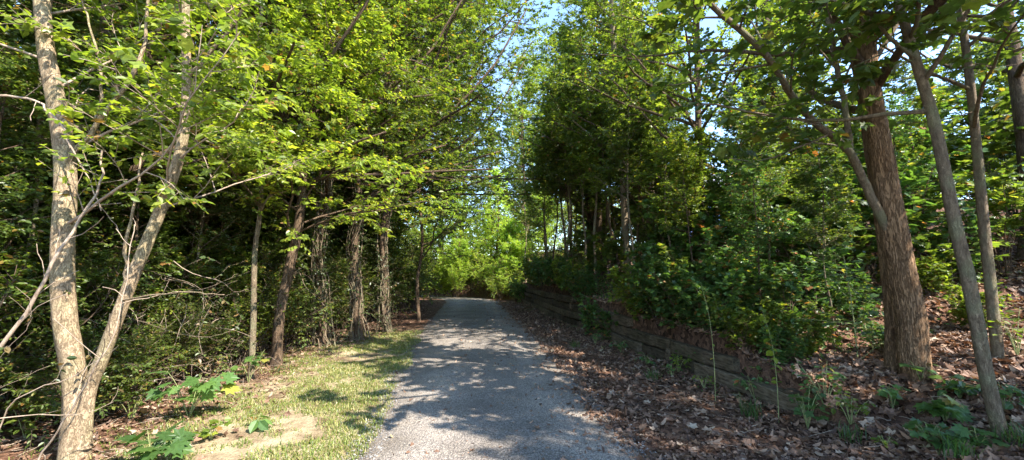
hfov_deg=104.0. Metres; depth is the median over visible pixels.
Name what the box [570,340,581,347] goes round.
grass tuft
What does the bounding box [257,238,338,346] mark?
shrub
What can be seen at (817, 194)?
sapling
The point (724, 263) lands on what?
maple shrub
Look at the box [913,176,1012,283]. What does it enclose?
sapling
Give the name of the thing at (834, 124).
tree
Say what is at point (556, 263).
maple shrub
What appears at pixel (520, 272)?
shrub
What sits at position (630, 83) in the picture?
slender tree
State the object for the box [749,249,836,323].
maple shrub
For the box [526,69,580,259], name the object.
slender tree
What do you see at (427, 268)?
shrub
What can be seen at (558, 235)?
shrub
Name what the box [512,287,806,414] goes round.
timber retaining wall
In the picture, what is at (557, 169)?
slender tree
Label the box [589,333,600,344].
weed
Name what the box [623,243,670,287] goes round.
maple shrub
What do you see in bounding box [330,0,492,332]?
vine clad tree
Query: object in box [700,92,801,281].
slender tree
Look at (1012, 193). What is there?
maple shrub
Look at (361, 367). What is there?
grass
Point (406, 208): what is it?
slender tree
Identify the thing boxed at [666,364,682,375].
weed
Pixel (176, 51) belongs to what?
tree
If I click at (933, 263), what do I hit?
maple shrub
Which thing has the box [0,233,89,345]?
shrub
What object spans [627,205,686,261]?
maple shrub
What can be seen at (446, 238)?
tree
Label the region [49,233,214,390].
shrub
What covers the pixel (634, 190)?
slender tree
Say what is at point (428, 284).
shrub
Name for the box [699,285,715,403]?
tall weed
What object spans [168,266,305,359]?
shrub
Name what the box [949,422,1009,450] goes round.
maple seedling
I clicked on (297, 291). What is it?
shrub
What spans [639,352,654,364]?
weed
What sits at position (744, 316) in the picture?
maple shrub
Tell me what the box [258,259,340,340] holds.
shrub
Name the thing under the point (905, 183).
maple shrub
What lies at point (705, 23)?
sky
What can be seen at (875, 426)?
leaf litter
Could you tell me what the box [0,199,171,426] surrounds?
shrub
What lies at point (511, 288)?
maple shrub
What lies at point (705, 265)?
maple shrub
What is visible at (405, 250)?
shrub
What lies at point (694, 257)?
maple shrub
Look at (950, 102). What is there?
maple shrub
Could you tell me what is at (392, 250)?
tree
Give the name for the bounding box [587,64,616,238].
slender tree
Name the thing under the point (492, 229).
shrub
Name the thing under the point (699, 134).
slender tree
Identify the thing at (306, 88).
arching tree
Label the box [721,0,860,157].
tree
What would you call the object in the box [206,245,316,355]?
shrub
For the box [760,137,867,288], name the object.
maple shrub
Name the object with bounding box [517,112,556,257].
slender tree
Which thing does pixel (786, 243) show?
maple shrub
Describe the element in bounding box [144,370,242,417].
maple seedling
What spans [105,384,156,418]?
weed
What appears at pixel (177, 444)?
maple seedling
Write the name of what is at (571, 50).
slender tree
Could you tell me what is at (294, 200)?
slender tree
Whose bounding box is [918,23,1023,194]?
tree
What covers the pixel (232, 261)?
tree
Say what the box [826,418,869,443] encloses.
grass tuft
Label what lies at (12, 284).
shrub
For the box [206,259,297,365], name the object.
shrub
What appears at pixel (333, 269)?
shrub
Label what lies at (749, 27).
maple tree
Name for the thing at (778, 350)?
ground cover
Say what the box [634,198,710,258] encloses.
maple shrub
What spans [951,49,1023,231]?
tree
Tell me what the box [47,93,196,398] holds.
slender tree
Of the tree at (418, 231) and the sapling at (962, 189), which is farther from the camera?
the tree at (418, 231)
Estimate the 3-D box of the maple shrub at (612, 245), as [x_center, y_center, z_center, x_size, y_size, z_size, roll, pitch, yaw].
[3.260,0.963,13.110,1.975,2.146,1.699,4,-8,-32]
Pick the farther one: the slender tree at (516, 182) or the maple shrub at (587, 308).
the slender tree at (516, 182)
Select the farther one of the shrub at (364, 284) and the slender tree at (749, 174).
the shrub at (364, 284)
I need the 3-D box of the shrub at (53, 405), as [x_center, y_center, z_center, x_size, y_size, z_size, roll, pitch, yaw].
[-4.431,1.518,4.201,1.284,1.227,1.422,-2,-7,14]
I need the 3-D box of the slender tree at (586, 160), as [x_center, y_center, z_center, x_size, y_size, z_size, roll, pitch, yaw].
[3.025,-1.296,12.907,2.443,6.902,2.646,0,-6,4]
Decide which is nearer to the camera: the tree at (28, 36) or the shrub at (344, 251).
the tree at (28, 36)
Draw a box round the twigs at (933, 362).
[593,254,1023,453]
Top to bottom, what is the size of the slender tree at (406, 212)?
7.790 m
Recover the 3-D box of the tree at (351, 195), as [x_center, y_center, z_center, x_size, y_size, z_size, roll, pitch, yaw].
[-6.659,-2.909,12.150,6.920,12.105,6.785,-6,-9,42]
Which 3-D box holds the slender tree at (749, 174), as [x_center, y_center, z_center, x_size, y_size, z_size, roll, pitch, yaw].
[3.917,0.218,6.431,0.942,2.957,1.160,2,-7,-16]
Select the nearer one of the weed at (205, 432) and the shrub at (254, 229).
the weed at (205, 432)
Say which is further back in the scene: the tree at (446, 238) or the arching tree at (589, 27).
the tree at (446, 238)
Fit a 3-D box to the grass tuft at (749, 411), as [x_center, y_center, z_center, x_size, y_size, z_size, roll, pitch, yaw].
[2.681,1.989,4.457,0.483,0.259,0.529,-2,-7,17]
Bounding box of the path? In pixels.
[349,295,648,459]
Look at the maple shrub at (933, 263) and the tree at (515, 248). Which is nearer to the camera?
the maple shrub at (933, 263)
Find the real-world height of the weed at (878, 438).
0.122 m
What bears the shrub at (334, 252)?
on the ground at (308, 427)
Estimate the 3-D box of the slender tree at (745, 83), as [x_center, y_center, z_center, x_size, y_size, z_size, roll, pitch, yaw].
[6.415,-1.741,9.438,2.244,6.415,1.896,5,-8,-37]
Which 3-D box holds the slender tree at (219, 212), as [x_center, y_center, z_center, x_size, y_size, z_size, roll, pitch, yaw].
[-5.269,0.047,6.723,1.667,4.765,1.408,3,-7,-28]
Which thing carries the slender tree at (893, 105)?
on the ground at (308, 427)
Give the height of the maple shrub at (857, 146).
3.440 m
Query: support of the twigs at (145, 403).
on the ground at (308, 427)
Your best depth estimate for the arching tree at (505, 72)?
17.11 m
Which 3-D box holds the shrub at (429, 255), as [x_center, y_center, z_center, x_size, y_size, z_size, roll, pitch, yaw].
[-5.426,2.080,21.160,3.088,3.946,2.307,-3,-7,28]
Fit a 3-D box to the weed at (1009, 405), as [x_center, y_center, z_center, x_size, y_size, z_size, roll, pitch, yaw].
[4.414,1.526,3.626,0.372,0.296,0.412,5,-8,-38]
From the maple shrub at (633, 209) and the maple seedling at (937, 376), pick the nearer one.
the maple seedling at (937, 376)
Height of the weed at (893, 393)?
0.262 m
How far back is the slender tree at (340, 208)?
11.49 m
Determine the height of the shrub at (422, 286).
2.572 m
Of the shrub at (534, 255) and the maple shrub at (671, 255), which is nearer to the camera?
the maple shrub at (671, 255)
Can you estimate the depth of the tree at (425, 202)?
22.69 m
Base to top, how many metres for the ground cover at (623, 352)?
0.133 m
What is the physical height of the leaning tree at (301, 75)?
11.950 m
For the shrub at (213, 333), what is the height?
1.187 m
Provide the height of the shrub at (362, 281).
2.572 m
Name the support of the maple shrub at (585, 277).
on the ground at (308, 427)
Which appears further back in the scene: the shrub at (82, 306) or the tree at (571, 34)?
the tree at (571, 34)
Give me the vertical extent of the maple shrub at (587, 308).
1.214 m
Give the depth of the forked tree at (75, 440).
3.66 m
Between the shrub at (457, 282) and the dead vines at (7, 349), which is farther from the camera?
the shrub at (457, 282)
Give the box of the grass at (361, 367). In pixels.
[8,329,425,459]
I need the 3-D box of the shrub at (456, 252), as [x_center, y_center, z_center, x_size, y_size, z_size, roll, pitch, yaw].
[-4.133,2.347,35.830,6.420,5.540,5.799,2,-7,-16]
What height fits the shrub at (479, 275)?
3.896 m
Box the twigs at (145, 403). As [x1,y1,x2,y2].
[0,326,375,459]
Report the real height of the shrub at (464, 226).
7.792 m
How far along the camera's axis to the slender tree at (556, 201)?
19.17 m
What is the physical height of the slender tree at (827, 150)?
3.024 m
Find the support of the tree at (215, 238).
on the ground at (308, 427)
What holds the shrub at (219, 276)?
on the ground at (308, 427)
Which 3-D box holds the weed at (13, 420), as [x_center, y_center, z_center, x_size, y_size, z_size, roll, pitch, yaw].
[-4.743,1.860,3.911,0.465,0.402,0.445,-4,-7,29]
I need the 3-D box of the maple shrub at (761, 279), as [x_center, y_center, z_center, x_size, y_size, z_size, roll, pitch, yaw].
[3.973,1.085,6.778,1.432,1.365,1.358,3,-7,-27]
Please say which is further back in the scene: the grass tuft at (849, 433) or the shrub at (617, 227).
the shrub at (617, 227)
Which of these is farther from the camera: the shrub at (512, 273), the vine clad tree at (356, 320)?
the shrub at (512, 273)
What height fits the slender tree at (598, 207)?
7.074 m
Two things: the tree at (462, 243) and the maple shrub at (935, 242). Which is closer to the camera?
the maple shrub at (935, 242)
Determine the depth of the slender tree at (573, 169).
15.02 m
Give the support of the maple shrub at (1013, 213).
on the ground at (308, 427)
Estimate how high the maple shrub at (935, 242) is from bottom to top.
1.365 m
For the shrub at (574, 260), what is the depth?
17.09 m
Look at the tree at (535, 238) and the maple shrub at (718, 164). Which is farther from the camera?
the tree at (535, 238)
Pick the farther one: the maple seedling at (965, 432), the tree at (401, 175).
the tree at (401, 175)
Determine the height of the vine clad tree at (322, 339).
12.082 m
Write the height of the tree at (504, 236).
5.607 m
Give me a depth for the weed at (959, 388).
3.95 m
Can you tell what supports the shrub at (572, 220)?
on the ground at (308, 427)
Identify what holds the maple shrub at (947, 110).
on the ground at (308, 427)
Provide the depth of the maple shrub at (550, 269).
14.34 m
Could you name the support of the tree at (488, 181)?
on the ground at (308, 427)
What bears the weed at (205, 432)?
on the ground at (308, 427)
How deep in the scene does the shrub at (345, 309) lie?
10.68 m
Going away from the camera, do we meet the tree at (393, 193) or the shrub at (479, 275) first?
the tree at (393, 193)
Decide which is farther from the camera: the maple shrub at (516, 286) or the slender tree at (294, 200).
the maple shrub at (516, 286)
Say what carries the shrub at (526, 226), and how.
on the ground at (308, 427)
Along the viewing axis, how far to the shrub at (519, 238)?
30.36 m
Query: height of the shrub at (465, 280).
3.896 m
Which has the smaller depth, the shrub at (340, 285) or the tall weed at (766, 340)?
the tall weed at (766, 340)
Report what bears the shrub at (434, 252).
on the ground at (308, 427)
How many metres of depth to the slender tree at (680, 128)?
9.93 m
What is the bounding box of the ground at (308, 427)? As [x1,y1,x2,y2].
[0,199,1023,459]
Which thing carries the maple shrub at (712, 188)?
on the ground at (308, 427)
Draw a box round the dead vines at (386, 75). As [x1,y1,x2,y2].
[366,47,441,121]
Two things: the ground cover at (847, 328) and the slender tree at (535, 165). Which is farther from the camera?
the slender tree at (535, 165)
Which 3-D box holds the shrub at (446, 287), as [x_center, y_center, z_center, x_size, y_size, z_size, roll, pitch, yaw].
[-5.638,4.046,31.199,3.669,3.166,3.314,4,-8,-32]
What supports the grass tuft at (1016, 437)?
on the ground at (308, 427)
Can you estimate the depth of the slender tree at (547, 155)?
17.42 m
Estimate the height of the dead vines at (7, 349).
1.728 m
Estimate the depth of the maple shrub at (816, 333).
5.39 m
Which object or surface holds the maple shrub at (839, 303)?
on the ground at (308, 427)
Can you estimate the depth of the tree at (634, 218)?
16.51 m
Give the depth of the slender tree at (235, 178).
6.23 m
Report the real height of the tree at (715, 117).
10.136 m
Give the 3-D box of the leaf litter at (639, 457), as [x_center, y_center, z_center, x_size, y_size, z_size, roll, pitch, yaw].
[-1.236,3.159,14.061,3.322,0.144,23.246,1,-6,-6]
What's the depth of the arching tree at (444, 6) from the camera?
13.86 m
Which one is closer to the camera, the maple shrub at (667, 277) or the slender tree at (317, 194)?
the maple shrub at (667, 277)
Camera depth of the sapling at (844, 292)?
5.17 m
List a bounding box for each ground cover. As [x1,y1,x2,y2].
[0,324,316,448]
[0,330,308,441]
[520,303,728,397]
[567,274,860,380]
[582,254,1023,359]
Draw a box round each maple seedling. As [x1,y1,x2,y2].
[113,419,197,459]
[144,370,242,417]
[230,351,269,382]
[899,361,942,380]
[913,393,974,423]
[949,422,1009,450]
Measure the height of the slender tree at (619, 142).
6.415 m
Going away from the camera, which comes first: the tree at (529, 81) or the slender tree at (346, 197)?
the slender tree at (346, 197)
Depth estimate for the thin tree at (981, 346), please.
3.54 m
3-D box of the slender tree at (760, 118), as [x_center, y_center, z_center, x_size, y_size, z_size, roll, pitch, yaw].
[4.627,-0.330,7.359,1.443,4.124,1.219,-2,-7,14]
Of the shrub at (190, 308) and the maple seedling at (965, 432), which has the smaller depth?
the maple seedling at (965, 432)
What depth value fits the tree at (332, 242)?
12.04 m
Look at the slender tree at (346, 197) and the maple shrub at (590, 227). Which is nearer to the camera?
the slender tree at (346, 197)
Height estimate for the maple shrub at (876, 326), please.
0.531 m
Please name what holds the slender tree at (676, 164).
on the ground at (308, 427)
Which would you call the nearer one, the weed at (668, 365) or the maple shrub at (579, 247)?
the weed at (668, 365)
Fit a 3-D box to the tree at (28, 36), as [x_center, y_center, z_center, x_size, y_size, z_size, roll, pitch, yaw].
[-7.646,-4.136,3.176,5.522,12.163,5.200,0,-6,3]
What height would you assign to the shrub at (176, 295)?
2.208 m
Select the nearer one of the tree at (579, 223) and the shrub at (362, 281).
the shrub at (362, 281)
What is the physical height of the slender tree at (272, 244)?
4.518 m
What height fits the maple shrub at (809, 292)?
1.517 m
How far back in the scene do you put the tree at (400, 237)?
19.01 m
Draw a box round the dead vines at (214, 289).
[1,256,257,434]
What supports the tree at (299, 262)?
on the ground at (308, 427)
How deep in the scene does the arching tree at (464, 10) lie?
10.76 m
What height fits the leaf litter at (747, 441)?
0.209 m
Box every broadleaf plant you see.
[248,414,272,432]
[985,308,1023,354]
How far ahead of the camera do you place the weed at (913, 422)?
3.48 m
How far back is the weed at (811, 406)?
4.14 m
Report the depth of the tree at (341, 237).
12.62 m
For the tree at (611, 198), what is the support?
on the ground at (308, 427)
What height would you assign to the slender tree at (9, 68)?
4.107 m
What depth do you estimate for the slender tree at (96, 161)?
5.66 m
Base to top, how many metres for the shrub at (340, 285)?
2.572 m
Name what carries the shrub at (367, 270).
on the ground at (308, 427)
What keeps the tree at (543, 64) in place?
on the ground at (308, 427)
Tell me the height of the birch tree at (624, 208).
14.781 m
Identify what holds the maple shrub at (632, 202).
on the ground at (308, 427)
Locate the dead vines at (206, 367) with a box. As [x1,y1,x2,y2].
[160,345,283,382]
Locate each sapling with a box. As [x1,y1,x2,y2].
[401,19,470,320]
[778,234,934,358]
[790,149,877,271]
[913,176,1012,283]
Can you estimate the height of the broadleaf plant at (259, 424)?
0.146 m
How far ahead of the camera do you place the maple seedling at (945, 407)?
3.69 m
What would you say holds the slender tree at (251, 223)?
on the ground at (308, 427)
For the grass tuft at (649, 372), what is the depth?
6.13 m
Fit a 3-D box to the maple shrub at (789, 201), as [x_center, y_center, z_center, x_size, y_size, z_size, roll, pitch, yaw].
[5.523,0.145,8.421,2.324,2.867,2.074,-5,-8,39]
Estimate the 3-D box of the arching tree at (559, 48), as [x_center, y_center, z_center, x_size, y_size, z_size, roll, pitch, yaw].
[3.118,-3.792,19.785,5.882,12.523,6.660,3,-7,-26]
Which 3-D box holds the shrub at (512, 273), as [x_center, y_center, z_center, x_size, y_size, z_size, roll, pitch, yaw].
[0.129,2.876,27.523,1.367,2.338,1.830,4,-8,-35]
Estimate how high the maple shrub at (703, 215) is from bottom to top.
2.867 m
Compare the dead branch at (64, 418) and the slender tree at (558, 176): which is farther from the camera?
the slender tree at (558, 176)
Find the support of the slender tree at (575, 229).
on the ground at (308, 427)
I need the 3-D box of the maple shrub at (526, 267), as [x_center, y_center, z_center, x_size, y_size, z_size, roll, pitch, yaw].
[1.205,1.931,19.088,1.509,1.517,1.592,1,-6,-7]
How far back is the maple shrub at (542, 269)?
15.95 m
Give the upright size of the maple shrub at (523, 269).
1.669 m
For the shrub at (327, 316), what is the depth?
10.52 m
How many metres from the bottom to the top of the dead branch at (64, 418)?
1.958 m
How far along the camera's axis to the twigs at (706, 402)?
4.71 m
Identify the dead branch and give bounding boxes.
[0,73,128,230]
[0,134,119,346]
[37,218,158,459]
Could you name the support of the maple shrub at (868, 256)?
on the ground at (308, 427)
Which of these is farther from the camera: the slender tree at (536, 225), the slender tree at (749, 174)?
the slender tree at (536, 225)
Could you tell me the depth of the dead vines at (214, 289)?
5.22 m
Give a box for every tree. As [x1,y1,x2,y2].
[0,0,130,413]
[0,0,196,239]
[0,0,339,399]
[0,0,339,459]
[0,4,29,218]
[0,11,62,44]
[0,38,129,264]
[0,90,214,400]
[0,118,122,327]
[2,0,31,119]
[3,4,322,333]
[4,0,514,371]
[5,35,242,351]
[23,29,189,393]
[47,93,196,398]
[52,0,402,356]
[102,156,265,339]
[129,42,282,292]
[140,0,457,367]
[152,115,257,375]
[160,116,285,359]
[189,0,324,379]
[205,0,529,343]
[211,0,558,326]
[214,0,550,316]
[215,147,304,352]
[220,0,426,347]
[221,15,425,334]
[223,165,348,337]
[234,87,292,346]
[237,136,348,274]
[265,136,336,241]
[268,3,508,245]
[278,146,336,242]
[304,233,348,330]
[307,127,373,251]
[310,47,440,314]
[311,142,366,242]
[311,152,346,240]
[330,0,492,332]
[331,1,479,341]
[332,168,380,253]
[336,186,425,288]
[350,11,454,310]
[367,200,413,260]
[368,199,412,310]
[371,103,444,299]
[388,189,415,238]
[398,190,432,248]
[404,183,447,264]
[405,227,439,273]
[415,25,508,246]
[418,172,472,295]
[420,155,500,277]
[437,236,473,296]
[438,109,493,235]
[458,124,510,254]
[466,165,522,285]
[467,25,582,250]
[480,56,574,257]
[481,213,530,289]
[495,236,524,290]
[496,103,538,203]
[502,0,650,277]
[502,192,566,260]
[507,168,537,281]
[511,0,632,276]
[514,163,568,258]
[517,23,593,251]
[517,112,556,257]
[520,75,602,256]
[524,133,578,283]
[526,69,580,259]
[533,0,721,223]
[534,88,582,264]
[535,96,586,259]
[547,194,616,275]
[548,0,821,278]
[552,0,682,289]
[552,44,612,285]
[558,84,603,267]
[562,181,576,265]
[565,13,677,259]
[568,86,641,287]
[574,120,644,280]
[580,30,720,214]
[587,62,667,295]
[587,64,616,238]
[588,97,635,283]
[596,49,678,292]
[601,86,678,241]
[610,49,688,219]
[613,185,677,247]
[617,0,972,381]
[627,80,693,248]
[627,157,712,270]
[648,137,710,267]
[660,0,1008,439]
[664,126,732,298]
[667,0,841,254]
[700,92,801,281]
[711,64,757,144]
[716,149,807,326]
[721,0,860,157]
[721,100,813,273]
[730,78,821,251]
[731,17,821,252]
[774,80,849,296]
[788,143,864,347]
[797,0,1023,358]
[810,101,867,199]
[854,94,939,205]
[859,56,950,270]
[882,0,1023,259]
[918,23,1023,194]
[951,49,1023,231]
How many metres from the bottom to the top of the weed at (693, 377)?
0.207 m
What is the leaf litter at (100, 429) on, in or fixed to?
on the ground at (308, 427)
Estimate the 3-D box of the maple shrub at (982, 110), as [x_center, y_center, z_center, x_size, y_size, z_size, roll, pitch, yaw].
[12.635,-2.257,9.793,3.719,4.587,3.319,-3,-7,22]
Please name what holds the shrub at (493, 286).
on the ground at (308, 427)
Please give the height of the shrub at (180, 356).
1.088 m
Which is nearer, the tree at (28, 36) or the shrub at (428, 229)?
the tree at (28, 36)
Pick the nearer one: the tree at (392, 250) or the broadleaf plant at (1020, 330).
the broadleaf plant at (1020, 330)
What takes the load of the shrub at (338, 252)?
on the ground at (308, 427)
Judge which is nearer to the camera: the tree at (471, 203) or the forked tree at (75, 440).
the forked tree at (75, 440)
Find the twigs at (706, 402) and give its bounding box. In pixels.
[521,324,894,459]
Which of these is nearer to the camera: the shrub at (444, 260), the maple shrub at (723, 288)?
the maple shrub at (723, 288)
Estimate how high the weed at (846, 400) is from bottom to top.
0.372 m
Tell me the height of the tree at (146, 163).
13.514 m
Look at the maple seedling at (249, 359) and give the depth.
5.95 m
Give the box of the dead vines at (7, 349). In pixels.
[0,287,123,428]
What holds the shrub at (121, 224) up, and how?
on the ground at (308, 427)
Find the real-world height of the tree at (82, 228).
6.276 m
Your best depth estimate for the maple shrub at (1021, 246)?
6.83 m
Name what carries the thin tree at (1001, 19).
on the ground at (308, 427)
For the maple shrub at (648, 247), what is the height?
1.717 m
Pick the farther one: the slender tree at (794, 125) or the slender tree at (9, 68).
the slender tree at (794, 125)
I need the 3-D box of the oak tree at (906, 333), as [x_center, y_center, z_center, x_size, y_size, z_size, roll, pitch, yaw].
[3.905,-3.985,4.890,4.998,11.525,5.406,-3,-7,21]
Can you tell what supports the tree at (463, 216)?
on the ground at (308, 427)
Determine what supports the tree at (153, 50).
on the ground at (308, 427)
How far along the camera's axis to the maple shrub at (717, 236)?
7.74 m
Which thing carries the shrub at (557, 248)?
on the ground at (308, 427)
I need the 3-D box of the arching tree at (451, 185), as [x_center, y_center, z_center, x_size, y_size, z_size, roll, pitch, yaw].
[-5.625,-5.538,18.152,10.615,18.634,12.517,0,-6,4]
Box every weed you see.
[0,401,60,439]
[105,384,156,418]
[193,415,231,439]
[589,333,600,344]
[609,341,627,352]
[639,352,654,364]
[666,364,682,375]
[669,350,691,371]
[692,375,714,387]
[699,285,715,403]
[733,374,768,398]
[759,307,781,421]
[788,385,831,428]
[791,361,846,404]
[826,391,875,423]
[870,435,897,449]
[874,384,911,407]
[901,417,957,448]
[933,374,980,398]
[966,382,1023,411]
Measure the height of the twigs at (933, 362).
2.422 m
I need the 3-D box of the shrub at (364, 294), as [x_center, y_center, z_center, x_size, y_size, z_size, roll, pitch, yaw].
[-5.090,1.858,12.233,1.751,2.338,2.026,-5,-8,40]
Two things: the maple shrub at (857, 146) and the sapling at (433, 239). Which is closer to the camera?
the maple shrub at (857, 146)
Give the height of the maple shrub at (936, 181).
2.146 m
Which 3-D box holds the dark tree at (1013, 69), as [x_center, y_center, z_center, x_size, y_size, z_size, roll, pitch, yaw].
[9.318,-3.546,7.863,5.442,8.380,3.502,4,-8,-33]
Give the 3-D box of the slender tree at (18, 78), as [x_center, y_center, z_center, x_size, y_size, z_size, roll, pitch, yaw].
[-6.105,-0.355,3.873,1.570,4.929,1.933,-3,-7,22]
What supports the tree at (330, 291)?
on the ground at (308, 427)
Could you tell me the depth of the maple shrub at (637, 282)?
8.01 m
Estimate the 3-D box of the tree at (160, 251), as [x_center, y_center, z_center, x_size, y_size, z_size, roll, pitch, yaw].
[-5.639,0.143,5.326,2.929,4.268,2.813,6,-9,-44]
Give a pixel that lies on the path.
(476, 411)
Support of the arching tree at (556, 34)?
on the ground at (308, 427)
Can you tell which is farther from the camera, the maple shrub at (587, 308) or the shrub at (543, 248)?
the shrub at (543, 248)
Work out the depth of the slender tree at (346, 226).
13.53 m
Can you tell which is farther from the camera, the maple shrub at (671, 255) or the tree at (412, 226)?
the tree at (412, 226)
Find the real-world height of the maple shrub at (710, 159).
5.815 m
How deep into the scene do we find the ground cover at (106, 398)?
4.25 m
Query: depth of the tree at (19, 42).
7.58 m
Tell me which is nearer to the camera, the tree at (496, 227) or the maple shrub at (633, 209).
the maple shrub at (633, 209)
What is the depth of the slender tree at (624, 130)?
11.61 m
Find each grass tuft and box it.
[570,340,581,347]
[643,368,666,381]
[733,392,767,420]
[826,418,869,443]
[924,426,998,459]
[968,409,1023,447]
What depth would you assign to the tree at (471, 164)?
40.61 m
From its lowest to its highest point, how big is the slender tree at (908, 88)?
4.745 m
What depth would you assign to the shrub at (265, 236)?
8.52 m
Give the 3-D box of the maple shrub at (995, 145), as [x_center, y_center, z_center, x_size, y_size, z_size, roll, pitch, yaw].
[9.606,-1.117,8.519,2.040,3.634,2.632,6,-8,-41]
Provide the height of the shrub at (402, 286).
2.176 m
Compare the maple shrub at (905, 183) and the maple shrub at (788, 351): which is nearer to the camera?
the maple shrub at (788, 351)
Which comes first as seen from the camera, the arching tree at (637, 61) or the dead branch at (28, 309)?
the dead branch at (28, 309)
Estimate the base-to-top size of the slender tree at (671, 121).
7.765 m
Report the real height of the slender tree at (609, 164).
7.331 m
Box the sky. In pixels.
[16,0,1023,254]
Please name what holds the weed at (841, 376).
on the ground at (308, 427)
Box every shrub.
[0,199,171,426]
[0,203,215,400]
[0,224,89,377]
[0,232,161,414]
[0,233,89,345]
[0,318,181,450]
[28,319,200,415]
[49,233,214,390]
[83,180,268,369]
[110,245,209,380]
[113,290,215,390]
[146,186,320,342]
[148,221,263,353]
[160,303,261,378]
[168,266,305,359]
[182,192,308,347]
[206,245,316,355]
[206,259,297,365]
[217,260,333,348]
[236,279,339,351]
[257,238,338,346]
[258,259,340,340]
[267,248,346,335]
[278,242,354,342]
[284,272,363,338]
[287,199,349,315]
[299,237,368,311]
[303,255,379,325]
[305,279,372,333]
[327,252,379,329]
[328,237,360,260]
[338,254,379,323]
[342,245,394,323]
[364,260,416,320]
[370,233,425,316]
[391,260,446,308]
[394,233,438,305]
[394,242,427,311]
[403,271,438,298]
[406,210,446,243]
[413,245,437,301]
[416,224,455,294]
[420,252,437,296]
[421,252,452,297]
[424,263,454,296]
[430,230,492,282]
[437,203,485,258]
[437,240,471,296]
[447,265,467,297]
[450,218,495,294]
[457,254,490,296]
[464,246,507,297]
[472,198,527,268]
[483,269,519,298]
[495,199,556,248]
[499,214,543,272]
[504,258,522,281]
[505,276,524,300]
[510,276,534,302]
[514,259,531,281]
[516,254,541,284]
[522,255,549,285]
[525,247,540,281]
[528,253,555,286]
[529,199,581,252]
[535,242,561,259]
[535,255,564,286]
[539,240,582,256]
[543,254,573,285]
[550,255,588,290]
[558,192,586,244]
[558,260,600,299]
[559,225,610,281]
[566,255,590,271]
[572,193,632,274]
[577,292,609,333]
[586,230,641,289]
[592,300,620,339]
[602,221,634,270]
[603,176,674,239]
[606,258,662,320]
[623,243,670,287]
[625,261,690,319]
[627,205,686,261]
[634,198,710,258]
[634,237,691,295]
[642,251,729,328]
[651,242,713,295]
[667,240,721,267]
[670,263,748,331]
[671,181,795,258]
[677,166,799,285]
[686,160,769,252]
[687,227,769,303]
[694,243,780,304]
[703,131,720,206]
[704,141,790,204]
[709,255,789,326]
[709,293,783,352]
[715,161,828,298]
[736,191,865,314]
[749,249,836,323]
[756,321,813,364]
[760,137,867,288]
[760,242,834,306]
[763,296,842,358]
[790,134,906,270]
[794,196,940,293]
[797,142,932,277]
[813,267,881,321]
[819,92,955,180]
[842,126,989,248]
[858,314,883,348]
[859,88,996,257]
[864,172,972,262]
[877,243,956,296]
[901,85,1023,250]
[912,215,994,282]
[916,76,1019,228]
[924,157,1023,272]
[941,282,1015,326]
[969,153,1019,223]
[1006,231,1023,247]
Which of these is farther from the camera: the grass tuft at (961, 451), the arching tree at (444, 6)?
the arching tree at (444, 6)
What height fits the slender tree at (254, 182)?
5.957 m
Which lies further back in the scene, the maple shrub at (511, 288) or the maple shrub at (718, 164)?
the maple shrub at (511, 288)
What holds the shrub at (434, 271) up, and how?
on the ground at (308, 427)
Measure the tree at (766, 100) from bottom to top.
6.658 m
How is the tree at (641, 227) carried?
on the ground at (308, 427)
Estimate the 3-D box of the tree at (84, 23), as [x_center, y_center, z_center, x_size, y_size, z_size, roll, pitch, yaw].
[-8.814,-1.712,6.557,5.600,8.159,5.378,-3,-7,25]
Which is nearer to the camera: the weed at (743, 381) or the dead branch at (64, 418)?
the dead branch at (64, 418)
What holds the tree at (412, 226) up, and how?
on the ground at (308, 427)
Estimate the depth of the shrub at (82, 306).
4.68 m
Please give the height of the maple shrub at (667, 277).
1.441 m
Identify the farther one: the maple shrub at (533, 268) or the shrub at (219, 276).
the maple shrub at (533, 268)
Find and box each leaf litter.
[0,300,450,459]
[378,300,659,459]
[497,301,933,459]
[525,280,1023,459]
[544,228,1023,459]
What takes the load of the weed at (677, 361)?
on the ground at (308, 427)
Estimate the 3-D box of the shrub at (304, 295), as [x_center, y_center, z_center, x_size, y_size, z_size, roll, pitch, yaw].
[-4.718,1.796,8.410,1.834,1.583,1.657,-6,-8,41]
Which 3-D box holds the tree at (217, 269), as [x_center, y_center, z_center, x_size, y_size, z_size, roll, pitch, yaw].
[-7.278,-0.628,6.695,4.588,6.168,4.045,-2,-7,18]
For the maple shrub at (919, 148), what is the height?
2.867 m
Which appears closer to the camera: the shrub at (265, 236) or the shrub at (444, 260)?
the shrub at (265, 236)
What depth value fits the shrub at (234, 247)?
6.80 m
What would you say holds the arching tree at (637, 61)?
on the ground at (308, 427)
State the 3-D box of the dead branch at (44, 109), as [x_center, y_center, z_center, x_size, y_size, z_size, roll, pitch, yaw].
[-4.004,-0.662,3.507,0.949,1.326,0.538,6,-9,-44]
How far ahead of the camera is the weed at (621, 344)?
8.28 m
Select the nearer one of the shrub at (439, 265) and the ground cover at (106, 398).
the ground cover at (106, 398)

